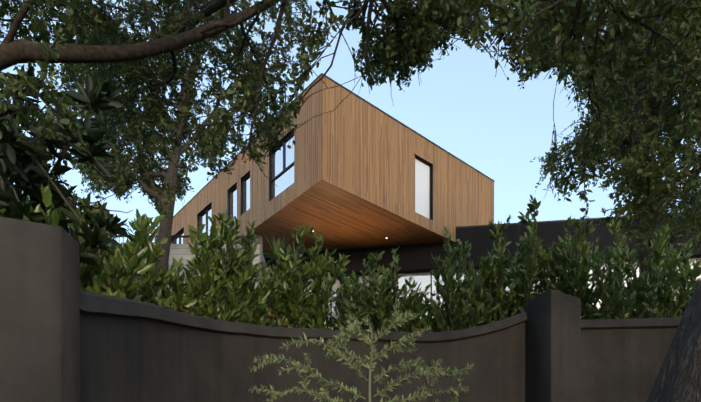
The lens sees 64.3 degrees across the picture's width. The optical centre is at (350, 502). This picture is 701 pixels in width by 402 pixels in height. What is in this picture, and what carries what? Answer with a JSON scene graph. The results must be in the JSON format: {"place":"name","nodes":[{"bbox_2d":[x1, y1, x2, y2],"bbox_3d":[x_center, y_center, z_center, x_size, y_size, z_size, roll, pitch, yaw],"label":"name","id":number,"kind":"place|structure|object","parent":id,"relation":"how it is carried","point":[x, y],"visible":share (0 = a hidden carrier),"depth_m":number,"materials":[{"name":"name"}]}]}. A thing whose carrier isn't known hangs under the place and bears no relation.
{"place":"outdoors","nodes":[
{"label":"outdoors","id":0,"kind":"place"},
{"bbox_2d":[0,216,79,401],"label":"stucco pillar","id":1,"kind":"structure","parent":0,"point":[39,312],"depth_m":2.34,"materials":[{"name":"grey paint"}]},
{"bbox_2d":[0,59,128,265],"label":"leaf shrub","id":2,"kind":"object","parent":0,"point":[15,157],"depth_m":3.57,"materials":[{"name":"green plant"}]},
{"bbox_2d":[52,0,315,274],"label":"oak","id":3,"kind":"object","parent":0,"point":[161,157],"depth_m":14.64,"materials":[{"name":"green plant"}]},
{"bbox_2d":[112,235,259,243],"bbox_3d":[-8.389,-7.508,16.749,11.320,1.030,0.040,0,0,-1],"label":"terrace railing","id":4,"kind":"object","parent":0,"point":[181,236],"depth_m":16.78,"materials":[{"name":"black metal"}]},
{"bbox_2d":[0,0,700,243],"label":"sky","id":5,"kind":"structure","parent":0,"point":[495,126],"materials":[{"name":"blue"}]},
{"bbox_2d":[248,304,474,401],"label":"feathery plant","id":6,"kind":"object","parent":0,"point":[353,327],"depth_m":3.25,"materials":[{"name":"green plant"}]},
{"bbox_2d":[23,183,700,332],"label":"hedge","id":7,"kind":"object","parent":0,"point":[169,288],"depth_m":6.67,"materials":[{"name":"green plant"}]},
{"bbox_2d":[101,263,672,332],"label":"hedge dry leaves","id":8,"kind":"object","parent":7,"relation":"attached to","point":[286,323],"depth_m":6.57,"materials":[{"name":"green plant"}]},
{"bbox_2d":[549,220,700,319],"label":"hedge leaves","id":9,"kind":"object","parent":7,"relation":"attached to","point":[645,291],"visible":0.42,"depth_m":6.70,"materials":[{"name":"green plant"}]},
{"bbox_2d":[525,289,580,401],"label":"stucco pillar","id":10,"kind":"structure","parent":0,"point":[553,348],"depth_m":5.82,"materials":[{"name":"grey paint"}]},
{"bbox_2d":[480,0,700,280],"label":"oak","id":11,"kind":"object","parent":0,"point":[635,176],"depth_m":10.06,"materials":[{"name":"green plant"}]},
{"bbox_2d":[581,317,681,401],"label":"stucco wall","id":12,"kind":"structure","parent":0,"point":[622,360],"depth_m":6.01,"materials":[{"name":"grey paint"}]},
{"bbox_3d":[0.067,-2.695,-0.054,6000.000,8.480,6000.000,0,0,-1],"label":"terrain","id":13,"kind":"structure","parent":0,"visible":0},
{"bbox_2d":[122,244,270,289],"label":"terrace retaining wall","id":14,"kind":"structure","parent":13,"relation":"on","point":[178,252],"depth_m":15.10,"materials":[{"name":"grey concrete"}]},
{"bbox_2d":[245,234,262,251],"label":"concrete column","id":15,"kind":"structure","parent":14,"relation":"on","point":[261,241],"depth_m":22.86,"materials":[{"name":"grey concrete"}]},
{"bbox_2d":[262,231,309,273],"bbox_3d":[-1.958,-5.968,16.285,2.046,3.931,1.401,0,0,21],"label":"shrub","id":16,"kind":"object","parent":13,"relation":"on","point":[276,248],"depth_m":16.26,"materials":[{"name":"green plant"}]},
{"bbox_2d":[79,290,527,401],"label":"boundary wall","id":17,"kind":"structure","parent":13,"relation":"on","point":[131,350],"depth_m":5.02,"materials":[{"name":"grey paint"}]},
{"bbox_2d":[0,0,700,401],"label":"tree","id":18,"kind":"object","parent":13,"relation":"on","point":[534,39],"depth_m":4.52,"materials":[{"name":"green plant"}]},
{"bbox_2d":[263,216,700,329],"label":"house lower storey","id":19,"kind":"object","parent":13,"relation":"on","point":[416,263],"visible":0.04,"depth_m":23.47,"materials":[{"name":"black"}]},
{"bbox_2d":[157,73,494,252],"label":"house","id":20,"kind":"structure","parent":19,"relation":"on","point":[351,171],"depth_m":21.59,"materials":[{"name":"brown wood"}]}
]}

